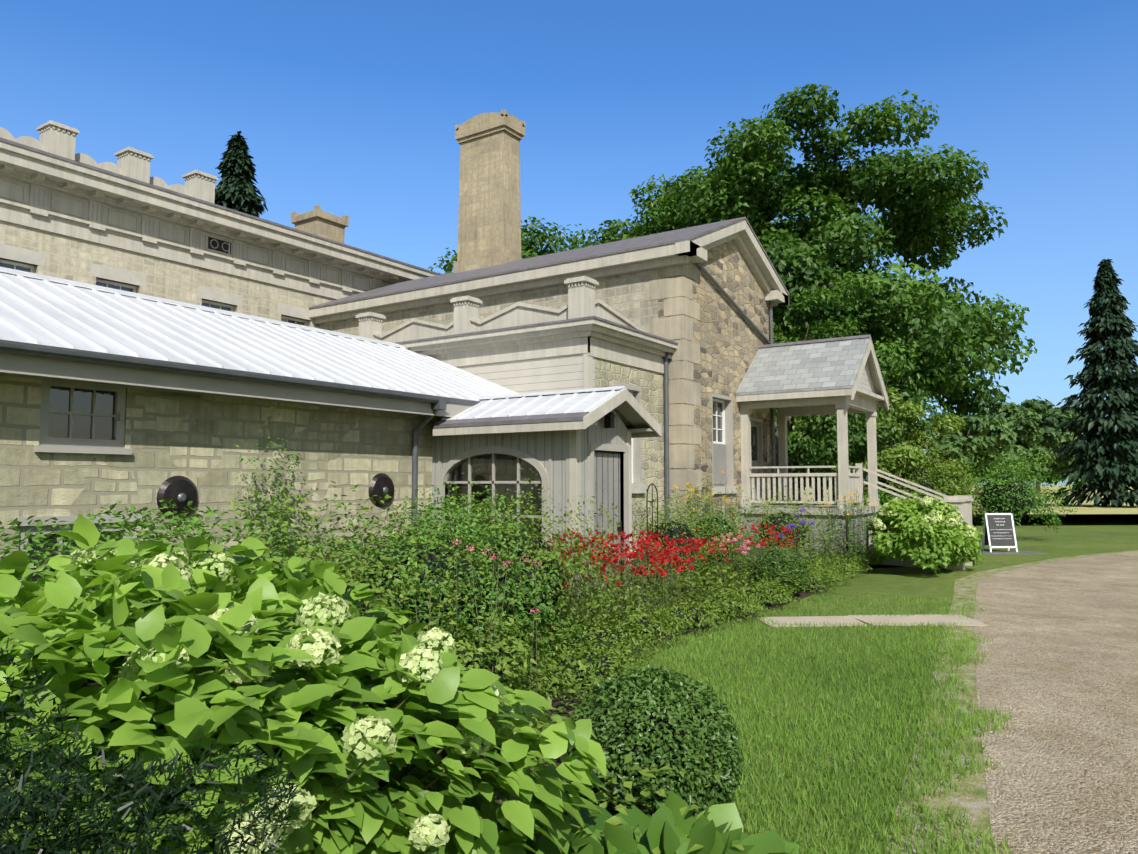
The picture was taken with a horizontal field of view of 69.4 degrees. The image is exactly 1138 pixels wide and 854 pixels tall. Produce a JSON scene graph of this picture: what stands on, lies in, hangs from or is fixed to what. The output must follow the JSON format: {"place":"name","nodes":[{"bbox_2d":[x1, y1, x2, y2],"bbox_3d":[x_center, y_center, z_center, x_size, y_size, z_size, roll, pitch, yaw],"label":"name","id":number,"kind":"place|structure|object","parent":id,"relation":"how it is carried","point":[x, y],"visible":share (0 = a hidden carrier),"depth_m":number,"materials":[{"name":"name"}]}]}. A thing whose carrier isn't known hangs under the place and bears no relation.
{"place":"outdoors","nodes":[
{"label":"outdoors","id":0,"kind":"place"},
{"bbox_2d":[0,260,306,325],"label":"windows","id":1,"kind":"structure","parent":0,"point":[31,268],"depth_m":17.94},
{"bbox_2d":[208,237,230,254],"bbox_3d":[-8.370,-4.347,19.692,0.020,0.300,0.600,-3,-5,34],"label":"wall vent","id":2,"kind":"object","parent":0,"point":[214,244],"visible":0.71,"depth_m":19.67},
{"bbox_2d":[0,514,608,853],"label":"hydrangea bush","id":3,"kind":"object","parent":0,"point":[64,630],"depth_m":2.60,"materials":[{"name":"plant"}]},
{"bbox_2d":[318,268,657,335],"bbox_3d":[-2.333,-0.142,19.265,10.250,6.450,0.550,-3,-5,34],"label":"kitchen wing stone","id":4,"kind":"object","parent":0,"point":[626,295],"depth_m":17.79,"materials":[{"name":"stone"}]},
{"bbox_2d":[457,354,594,393],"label":"wall","id":5,"kind":"structure","parent":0,"point":[554,373],"depth_m":14.41,"materials":[{"name":"wood"}]},
{"bbox_2d":[0,0,1137,485],"label":"sky","id":6,"kind":"structure","parent":0,"point":[351,108],"materials":[{"name":"blue"}]},
{"bbox_2d":[515,530,694,646],"bbox_3d":[0.338,1.861,10.153,2.138,1.184,3.431,-3,-5,34],"label":"monarda","id":7,"kind":"object","parent":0,"point":[647,541],"depth_m":9.98,"materials":[{"name":"plant"}]},
{"bbox_2d":[583,412,662,617],"bbox_3d":[-0.352,1.201,11.727,3.020,2.720,1.430,-3,-5,34],"label":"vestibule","id":8,"kind":"object","parent":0,"point":[609,420],"depth_m":11.20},
{"bbox_2d":[595,357,664,577],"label":"stone wall","id":9,"kind":"structure","parent":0,"point":[609,373],"depth_m":15.43,"materials":[{"name":"stone"}]},
{"bbox_2d":[614,381,641,482],"bbox_3d":[1.004,0.118,14.869,0.180,1.798,0.936,-3,-5,34],"label":"annex trim paint","id":10,"kind":"object","parent":9,"relation":"attached to","point":[637,454],"visible":0.21,"depth_m":15.16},
{"bbox_2d":[632,483,645,492],"bbox_3d":[1.008,1.106,14.797,0.270,0.178,1.100,-3,-5,34],"label":"annex cut stone","id":11,"kind":"object","parent":9,"relation":"attached to","point":[638,487],"visible":0.36,"depth_m":14.95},
{"bbox_2d":[662,352,671,520],"bbox_3d":[1.903,0.681,15.902,0.160,4.340,0.160,-3,-5,34],"label":"downspout","id":12,"kind":"object","parent":9,"relation":"attached to","point":[668,355],"visible":0.59,"depth_m":15.93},
{"bbox_2d":[629,391,632,482],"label":"wall trim","id":13,"kind":"structure","parent":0,"point":[632,450],"depth_m":15.19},
{"bbox_2d":[612,547,653,599],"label":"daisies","id":14,"kind":"object","parent":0,"point":[632,577],"depth_m":11.43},
{"bbox_2d":[389,563,897,845],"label":"garden soil","id":15,"kind":"structure","parent":0,"point":[558,704],"depth_m":8.80,"materials":[{"name":"soil"}]},
{"bbox_2d":[0,637,301,853],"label":"shrub","id":16,"kind":"object","parent":15,"relation":"on","point":[17,804],"visible":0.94,"depth_m":1.75,"materials":[{"name":"green"}]},
{"bbox_2d":[0,498,348,603],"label":"shrub","id":17,"kind":"object","parent":15,"relation":"on","point":[40,535],"visible":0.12,"depth_m":6.18,"materials":[{"name":"green plant"}]},
{"bbox_2d":[232,406,321,567],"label":"climbing rose","id":18,"kind":"object","parent":15,"relation":"on","point":[275,534],"visible":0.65,"depth_m":9.38,"materials":[{"name":"green plant"}]},
{"bbox_2d":[35,481,527,690],"bbox_3d":[-1.877,1.208,5.904,3.343,1.643,3.214,-3,-5,34],"label":"shrub","id":19,"kind":"object","parent":15,"relation":"on","point":[309,549],"depth_m":5.92,"materials":[{"name":"plant"}]},
{"bbox_2d":[271,492,597,661],"bbox_3d":[-1.349,1.373,7.413,3.041,1.597,3.646,-3,-5,34],"label":"shrub","id":20,"kind":"object","parent":15,"relation":"on","point":[505,556],"depth_m":6.97,"materials":[{"name":"plant"}]},
{"bbox_2d":[347,499,523,630],"bbox_3d":[-1.577,1.596,9.516,2.604,1.516,2.363,-3,-5,34],"label":"shrub","id":21,"kind":"object","parent":15,"relation":"on","point":[400,530],"visible":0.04,"depth_m":9.52,"materials":[{"name":"green plant"}]},
{"bbox_2d":[378,463,536,634],"bbox_3d":[-1.204,1.354,9.022,2.106,1.908,2.199,-3,-5,34],"label":"shrub","id":22,"kind":"object","parent":15,"relation":"on","point":[436,514],"depth_m":8.91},
{"bbox_2d":[411,539,564,760],"bbox_3d":[-0.487,1.425,5.376,1.110,1.387,0.930,-3,-5,34],"label":"shrub","id":23,"kind":"object","parent":15,"relation":"on","point":[519,639],"depth_m":5.34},
{"bbox_2d":[391,586,615,766],"bbox_3d":[-0.689,1.587,5.315,1.635,1.075,1.750,-3,-5,34],"label":"shrub","id":24,"kind":"object","parent":15,"relation":"on","point":[512,667],"depth_m":5.27,"materials":[{"name":"plant"}]},
{"bbox_2d":[385,468,652,661],"bbox_3d":[-0.456,1.363,8.428,2.551,1.877,2.992,-3,-5,34],"label":"shrub","id":25,"kind":"object","parent":15,"relation":"on","point":[570,571],"depth_m":8.02,"materials":[{"name":"plant"}]},
{"bbox_2d":[431,409,628,614],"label":"porch wall","id":26,"kind":"structure","parent":15,"relation":"on","point":[601,434],"depth_m":11.47,"materials":[{"name":"wood"}]},
{"bbox_2d":[433,389,661,618],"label":"vestibule trim","id":27,"kind":"structure","parent":26,"relation":"attached to","point":[632,417],"depth_m":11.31,"materials":[{"name":"wood"}]},
{"bbox_2d":[447,454,541,538],"bbox_3d":[-1.041,1.027,11.394,1.740,1.320,0.001,-3,-5,34],"label":"vestibule clear glass","id":28,"kind":"object","parent":27,"relation":"in","point":[498,485],"visible":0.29,"depth_m":11.36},
{"bbox_2d":[432,412,634,428],"bbox_3d":[-0.311,-0.034,11.767,2.540,0.119,2.040,-3,-5,34],"label":"gutter","id":29,"kind":"object","parent":27,"relation":"attached to","point":[575,416],"visible":0.43,"depth_m":10.90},
{"bbox_2d":[441,386,631,424],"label":"porch roof","id":30,"kind":"structure","parent":27,"relation":"on","point":[568,401],"depth_m":11.36,"materials":[{"name":"metal"}]},
{"bbox_2d":[594,452,620,601],"bbox_3d":[0.492,1.369,11.268,0.040,2.020,0.770,-3,-5,34],"label":"door","id":31,"kind":"structure","parent":27,"relation":"in","point":[608,479],"depth_m":11.30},
{"bbox_2d":[516,636,660,700],"bbox_3d":[0.129,2.016,7.032,1.266,0.402,1.659,-3,-5,34],"label":"edging","id":32,"kind":"object","parent":15,"relation":"on","point":[620,652],"depth_m":6.89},
{"bbox_2d":[528,613,666,664],"bbox_3d":[0.298,2.070,8.112,1.205,0.434,1.671,-3,-5,34],"label":"edging","id":33,"kind":"object","parent":15,"relation":"on","point":[633,640],"depth_m":7.99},
{"bbox_2d":[337,537,881,853],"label":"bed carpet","id":34,"kind":"object","parent":15,"relation":"on","point":[615,820],"visible":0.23,"depth_m":7.01,"materials":[{"name":"green plant"}]},
{"bbox_2d":[632,485,741,584],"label":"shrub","id":35,"kind":"object","parent":34,"relation":"attached to","point":[681,520],"depth_m":12.72,"materials":[{"name":"plant"}]},
{"bbox_2d":[661,478,783,570],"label":"shrub","id":36,"kind":"object","parent":34,"relation":"attached to","point":[736,528],"depth_m":14.52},
{"bbox_2d":[723,482,850,563],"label":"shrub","id":37,"kind":"object","parent":34,"relation":"attached to","point":[794,519],"depth_m":15.75,"materials":[{"name":"plant"}]},
{"bbox_2d":[578,603,696,644],"bbox_3d":[0.739,2.176,9.071,1.300,0.396,1.565,-3,-5,34],"label":"edging","id":38,"kind":"object","parent":15,"relation":"on","point":[660,627],"depth_m":8.89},
{"bbox_2d":[646,483,658,593],"bbox_3d":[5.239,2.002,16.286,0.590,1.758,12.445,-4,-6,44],"label":"obelisk","id":39,"kind":"object","parent":15,"relation":"on","point":[652,501],"visible":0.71,"depth_m":11.80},
{"bbox_2d":[564,664,743,819],"bbox_3d":[0.417,1.543,4.103,0.899,0.720,0.908,-3,-5,34],"label":"box ball","id":40,"kind":"object","parent":15,"relation":"on","point":[724,738],"depth_m":3.86,"materials":[{"name":"plant"}]},
{"bbox_2d":[522,790,798,853],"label":"bergenia leaves","id":41,"kind":"object","parent":15,"relation":"on","point":[667,828],"visible":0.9,"depth_m":3.18,"materials":[{"name":"green plant"}]},
{"bbox_2d":[641,595,747,633],"bbox_3d":[1.411,2.239,9.951,1.278,0.394,1.638,-3,-5,34],"label":"edging","id":42,"kind":"object","parent":15,"relation":"on","point":[710,614],"depth_m":9.75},
{"bbox_2d":[673,471,746,584],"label":"flowering plant","id":43,"kind":"object","parent":15,"relation":"on","point":[707,519],"depth_m":14.32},
{"bbox_2d":[713,577,806,607],"bbox_3d":[2.690,2.335,11.655,1.187,0.408,1.622,-3,-5,34],"label":"edging","id":44,"kind":"object","parent":15,"relation":"on","point":[784,596],"depth_m":11.45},
{"bbox_2d":[726,524,805,587],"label":"flowering plant","id":45,"kind":"object","parent":15,"relation":"on","point":[769,531],"depth_m":13.98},
{"bbox_2d":[753,546,809,591],"bbox_3d":[3.264,2.175,12.688,0.869,0.663,0.857,-3,-5,34],"label":"box ball","id":46,"kind":"object","parent":15,"relation":"on","point":[793,556],"depth_m":12.48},
{"bbox_2d":[778,508,814,569],"bbox_3d":[3.846,2.057,14.075,0.616,1.340,0.618,-3,-5,34],"label":"delphinium","id":47,"kind":"object","parent":15,"relation":"on","point":[796,525],"depth_m":14.07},
{"bbox_2d":[776,566,845,592],"bbox_3d":[3.853,2.454,13.328,1.323,0.428,1.526,-3,-5,34],"label":"edging","id":48,"kind":"object","parent":15,"relation":"on","point":[825,581],"depth_m":13.14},
{"bbox_2d":[808,562,859,586],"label":"edging","id":49,"kind":"object","parent":15,"relation":"on","point":[837,577],"depth_m":14.22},
{"bbox_2d":[815,551,875,568],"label":"edging","id":50,"kind":"object","parent":15,"relation":"on","point":[869,560],"depth_m":16.56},
{"bbox_2d":[818,487,875,573],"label":"flowering plant","id":51,"kind":"object","parent":15,"relation":"on","point":[857,534],"depth_m":16.33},
{"bbox_2d":[632,528,729,601],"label":"flowering plant","id":52,"kind":"object","parent":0,"point":[694,543],"depth_m":12.25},
{"bbox_2d":[713,399,724,485],"bbox_3d":[3.406,0.354,17.827,0.249,1.860,1.940,-4,-6,44],"label":"window","id":53,"kind":"structure","parent":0,"point":[723,422],"depth_m":17.79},
{"bbox_2d":[713,401,756,460],"bbox_3d":[3.642,0.388,18.314,0.017,1.760,2.900,-3,-5,34],"label":"window","id":54,"kind":"structure","parent":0,"point":[753,431],"depth_m":17.82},
{"bbox_2d":[713,421,758,504],"bbox_3d":[3.684,0.770,18.320,0.094,2.000,3.003,-2,-5,32],"label":"door","id":55,"kind":"structure","parent":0,"point":[719,459],"depth_m":17.59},
{"bbox_2d":[710,532,761,588],"bbox_3d":[2.683,2.210,13.467,0.853,0.950,1.056,-3,-5,34],"label":"phlox","id":56,"kind":"object","parent":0,"point":[744,547],"depth_m":13.33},
{"bbox_2d":[751,434,754,444],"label":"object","id":57,"kind":"object","parent":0,"point":[752,439],"visible":0.21,"depth_m":18.39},
{"bbox_2d":[618,485,1137,853],"bbox_3d":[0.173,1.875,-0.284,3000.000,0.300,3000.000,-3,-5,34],"label":"ground","id":58,"kind":"structure","parent":0,"point":[1082,534],"depth_m":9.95,"materials":[{"name":"plant"}]},
{"bbox_2d":[0,221,346,327],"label":"wall","id":59,"kind":"structure","parent":58,"relation":"on","point":[69,258],"depth_m":18.35,"materials":[{"name":"stone"}]},
{"bbox_2d":[0,244,313,320],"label":"window lintels","id":60,"kind":"structure","parent":59,"relation":"attached to","point":[22,255],"depth_m":17.84,"materials":[{"name":"stone"}]},
{"bbox_2d":[0,137,379,288],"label":"house trim paint","id":61,"kind":"object","parent":59,"relation":"attached to","point":[153,226],"visible":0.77,"depth_m":18.69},
{"bbox_2d":[0,120,441,301],"bbox_3d":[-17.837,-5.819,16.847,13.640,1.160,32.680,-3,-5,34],"label":"cornice","id":62,"kind":"structure","parent":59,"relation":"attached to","point":[162,189],"depth_m":18.55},
{"bbox_2d":[291,205,348,243],"bbox_3d":[-7.317,-5.572,24.117,1.160,1.360,1.160,-3,-5,34],"label":"chimney","id":63,"kind":"object","parent":62,"relation":"on","point":[317,221],"visible":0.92,"depth_m":23.76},
{"bbox_2d":[214,131,267,216],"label":"spruce","id":64,"kind":"object","parent":58,"relation":"on","point":[235,189],"visible":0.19,"depth_m":44.70,"materials":[{"name":"plant"}]},
{"bbox_2d":[0,376,488,574],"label":"stone wall","id":65,"kind":"structure","parent":58,"relation":"on","point":[194,439],"depth_m":9.23,"materials":[{"name":"stone"}]},
{"bbox_2d":[28,386,122,581],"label":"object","id":66,"kind":"structure","parent":65,"relation":"in","point":[81,424],"depth_m":8.01,"materials":[{"name":"glass"}]},
{"bbox_2d":[0,352,472,586],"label":"wing trim paint","id":67,"kind":"object","parent":65,"relation":"attached to","point":[72,375],"visible":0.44,"depth_m":8.16,"materials":[{"name":"paint"}]},
{"bbox_2d":[0,339,480,535],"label":"gutter and downspout","id":68,"kind":"object","parent":65,"relation":"attached to","point":[39,350],"visible":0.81,"depth_m":8.80,"materials":[{"name":"metal"}]},
{"bbox_2d":[0,267,518,400],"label":"metal roof","id":69,"kind":"structure","parent":65,"relation":"on","point":[35,308],"depth_m":10.49,"materials":[{"name":"metal"}]},
{"bbox_2d":[157,473,393,519],"bbox_3d":[-3.329,0.806,9.955,0.080,0.530,3.380,-3,-5,34],"label":"round wall ornament","id":70,"kind":"object","parent":65,"relation":"attached to","point":[173,487],"visible":0.83,"depth_m":8.79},
{"bbox_2d":[427,216,597,273],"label":"tree","id":71,"kind":"object","parent":58,"relation":"on","point":[529,248],"visible":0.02,"depth_m":47.55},
{"bbox_2d":[356,276,676,388],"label":"parapet","id":72,"kind":"structure","parent":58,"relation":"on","point":[589,339],"depth_m":14.90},
{"bbox_2d":[395,316,677,344],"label":"cornice","id":73,"kind":"structure","parent":72,"relation":"on","point":[553,322],"depth_m":14.57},
{"bbox_2d":[553,173,797,252],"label":"tree","id":74,"kind":"object","parent":58,"relation":"on","point":[612,230],"depth_m":44.44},
{"bbox_2d":[658,239,775,564],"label":"stone wall","id":75,"kind":"structure","parent":58,"relation":"on","point":[728,338],"depth_m":17.69,"materials":[{"name":"stone"}]},
{"bbox_2d":[309,219,788,323],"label":"roof cornice","id":76,"kind":"structure","parent":75,"relation":"attached to","point":[739,233],"depth_m":18.26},
{"bbox_2d":[309,217,789,308],"bbox_3d":[-0.732,-3.798,21.129,11.120,1.234,5.640,-3,-5,34],"label":"roof","id":77,"kind":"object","parent":75,"relation":"on","point":[643,242],"visible":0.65,"depth_m":18.90,"materials":[{"name":"metal"}]},
{"bbox_2d":[453,109,524,282],"bbox_3d":[-2.151,-6.043,22.242,1.740,4.640,0.900,-3,-5,34],"label":"stone chimney","id":78,"kind":"object","parent":77,"relation":"on","point":[489,225],"visible":0.96,"depth_m":21.89,"materials":[{"name":"stone"}]},
{"bbox_2d":[453,262,775,504],"bbox_3d":[0.462,-0.569,20.108,8.088,7.420,5.223,-3,-5,34],"label":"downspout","id":79,"kind":"object","parent":75,"relation":"attached to","point":[728,297],"visible":0.31,"depth_m":19.56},
{"bbox_2d":[649,261,701,572],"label":"corner quoins","id":80,"kind":"object","parent":75,"relation":"attached to","point":[683,390],"visible":0.52,"depth_m":16.07,"materials":[{"name":"stone"}]},
{"bbox_2d":[712,486,737,493],"bbox_3d":[3.198,1.329,17.340,0.260,0.148,1.260,-3,-5,34],"label":"window sill","id":81,"kind":"structure","parent":75,"relation":"attached to","point":[729,489],"depth_m":17.18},
{"bbox_2d":[711,392,763,503],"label":"kitchen wing trim","id":82,"kind":"structure","parent":75,"relation":"attached to","point":[728,403],"depth_m":17.85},
{"bbox_2d":[680,588,771,623],"bbox_3d":[2.079,2.295,10.772,1.290,0.375,1.604,-3,-5,34],"label":"edging","id":83,"kind":"object","parent":58,"relation":"on","point":[756,607],"depth_m":10.55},
{"bbox_2d":[628,148,891,342],"bbox_3d":[7.607,-3.684,34.430,10.710,15.951,11.775,-3,-5,34],"label":"tree","id":84,"kind":"object","parent":58,"relation":"on","point":[816,177],"visible":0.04,"depth_m":32.79,"materials":[{"name":"plant"}]},
{"bbox_2d":[774,286,866,504],"bbox_3d":[6.079,-0.306,24.525,6.553,7.769,7.312,-3,-5,34],"label":"tree","id":85,"kind":"object","parent":58,"relation":"on","point":[820,456],"depth_m":24.02,"materials":[{"name":"plant"}]},
{"bbox_2d":[808,554,871,577],"bbox_3d":[5.040,2.625,15.585,1.255,0.387,1.651,-3,-5,34],"label":"edging","id":86,"kind":"object","parent":58,"relation":"on","point":[854,567],"depth_m":15.42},
{"bbox_2d":[740,505,946,568],"bbox_3d":[6.158,1.169,18.075,3.970,3.670,2.700,-3,-5,34],"label":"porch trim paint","id":87,"kind":"object","parent":58,"relation":"on","point":[901,563],"visible":0.21,"depth_m":17.52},
{"bbox_2d":[742,513,874,563],"bbox_3d":[5.457,2.478,18.456,2.280,1.110,2.560,-3,-5,34],"label":"skirting","id":88,"kind":"object","parent":87,"relation":"attached to","point":[842,522],"visible":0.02,"depth_m":17.11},
{"bbox_2d":[673,84,1036,504],"bbox_3d":[9.834,-4.198,30.423,12.223,16.420,12.974,-3,-5,34],"label":"tree","id":89,"kind":"object","parent":58,"relation":"on","point":[944,327],"depth_m":28.17,"materials":[{"name":"plant"}]},
{"bbox_2d":[736,339,973,570],"bbox_3d":[6.272,0.535,18.043,4.275,4.930,3.040,-3,-5,34],"label":"porch","id":90,"kind":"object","parent":58,"relation":"on","point":[841,403],"visible":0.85,"depth_m":17.85,"materials":[{"name":"wood"}]},
{"bbox_2d":[736,336,887,396],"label":"porch roof","id":91,"kind":"structure","parent":90,"relation":"on","point":[828,365],"depth_m":17.91,"materials":[{"name":"tile"}]},
{"bbox_2d":[759,334,871,347],"bbox_3d":[5.556,-1.941,18.698,2.520,0.080,0.200,-3,-5,34],"label":"roof ridge cap","id":92,"kind":"object","parent":91,"relation":"on","point":[818,340],"visible":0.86,"depth_m":18.61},
{"bbox_2d":[858,368,872,392],"bbox_3d":[6.395,-1.272,18.087,0.060,1.120,2.600,-3,-5,34],"label":"gable panel","id":93,"kind":"object","parent":90,"relation":"attached to","point":[864,383],"visible":0.09,"depth_m":18.32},
{"bbox_2d":[788,269,925,504],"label":"tree","id":94,"kind":"object","parent":58,"relation":"on","point":[799,495],"depth_m":41.42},
{"bbox_2d":[773,268,952,504],"bbox_3d":[8.501,-0.529,27.076,7.605,8.543,8.355,-3,-5,34],"label":"tree","id":95,"kind":"object","parent":58,"relation":"on","point":[860,437],"depth_m":24.92,"materials":[{"name":"plant"}]},
{"bbox_2d":[754,614,988,626],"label":"stone slab path","id":96,"kind":"structure","parent":58,"relation":"on","point":[937,619],"depth_m":10.48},
{"bbox_2d":[790,385,971,495],"bbox_3d":[9.468,1.215,25.320,5.184,4.807,5.270,-3,-5,34],"label":"small tree","id":97,"kind":"object","parent":58,"relation":"on","point":[905,456],"depth_m":23.86,"materials":[{"name":"plant"}]},
{"bbox_2d":[822,411,978,510],"bbox_3d":[9.670,1.264,24.405,4.504,3.721,4.814,-3,-5,34],"label":"shrub","id":98,"kind":"object","parent":58,"relation":"on","point":[932,473],"depth_m":23.74,"materials":[{"name":"plant"}]},
{"bbox_2d":[825,485,927,505],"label":"shrub","id":99,"kind":"object","parent":98,"relation":"attached to","point":[866,496],"depth_m":22.63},
{"bbox_2d":[864,493,973,572],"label":"hydrangea bush","id":100,"kind":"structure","parent":58,"relation":"on","point":[887,543],"depth_m":15.57,"materials":[{"name":"plant"}]},
{"bbox_2d":[924,517,984,566],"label":"hydrangea bush","id":101,"kind":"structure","parent":58,"relation":"on","point":[971,555],"depth_m":16.35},
{"bbox_2d":[909,412,1028,494],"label":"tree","id":102,"kind":"object","parent":58,"relation":"on","point":[983,430],"depth_m":92.43,"materials":[{"name":"plant"}]},
{"bbox_2d":[965,402,1056,486],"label":"tree","id":103,"kind":"object","parent":58,"relation":"on","point":[1023,420],"depth_m":100.18,"materials":[{"name":"plant"}]},
{"bbox_2d":[885,550,1137,853],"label":"path verge","id":104,"kind":"structure","parent":58,"relation":"on","point":[970,795],"depth_m":4.94,"materials":[{"name":"gravel"}]},
{"bbox_2d":[976,551,1047,553],"bbox_3d":[10.961,3.196,20.939,2.000,0.016,0.900,0,-4,-1],"label":"dark garden slate","id":105,"kind":"object","parent":58,"relation":"on","point":[1009,552],"visible":0.57,"depth_m":20.83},
{"bbox_2d":[982,513,1017,551],"bbox_3d":[11.114,2.728,21.240,0.720,1.000,0.425,0,-4,-1],"label":"sign frame","id":106,"kind":"object","parent":105,"relation":"on","point":[985,525],"visible":0.79,"depth_m":21.19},
{"bbox_2d":[984,515,1014,545],"bbox_3d":[11.114,2.668,21.246,0.630,0.790,0.346,0,-4,-1],"label":"sign board","id":107,"kind":"object","parent":106,"relation":"attached to","point":[992,523],"visible":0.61,"depth_m":21.16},
{"bbox_2d":[991,518,1011,538],"bbox_3d":[11.120,2.615,21.163,0.550,0.534,0.111,0,-4,-1],"label":"sign lettering","id":108,"kind":"object","parent":107,"relation":"attached to","point":[1001,529],"visible":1,"depth_m":21.16},
{"bbox_2d":[950,445,1086,532],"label":"shrub","id":109,"kind":"object","parent":58,"relation":"on","point":[1037,505],"depth_m":25.46,"materials":[{"name":"plant"}]},
{"bbox_2d":[984,416,1055,477],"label":"tree","id":110,"kind":"object","parent":58,"relation":"on","point":[1049,463],"depth_m":106.89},
{"bbox_2d":[1042,410,1104,492],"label":"tree","id":111,"kind":"object","parent":58,"relation":"on","point":[1049,482],"depth_m":112.22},
{"bbox_2d":[1041,259,1137,515],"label":"spruce","id":112,"kind":"object","parent":58,"relation":"on","point":[1095,456],"depth_m":45.48,"materials":[{"name":"plant"}]},
{"bbox_2d":[803,486,1137,513],"bbox_3d":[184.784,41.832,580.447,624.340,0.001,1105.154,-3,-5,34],"label":"hay field","id":113,"kind":"structure","parent":0,"point":[1087,508],"depth_m":44.36,"materials":[{"name":"yellow plant"}]},
{"bbox_2d":[917,416,963,486],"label":"tree","id":114,"kind":"object","parent":113,"relation":"on","point":[928,447],"depth_m":107.48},
{"bbox_2d":[997,396,1083,492],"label":"tree","id":115,"kind":"object","parent":113,"relation":"on","point":[1048,425],"depth_m":107.10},
{"bbox_2d":[974,551,1137,853],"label":"gravel path","id":116,"kind":"structure","parent":0,"point":[1057,674],"depth_m":6.56,"materials":[{"name":"gravel"}]}
]}

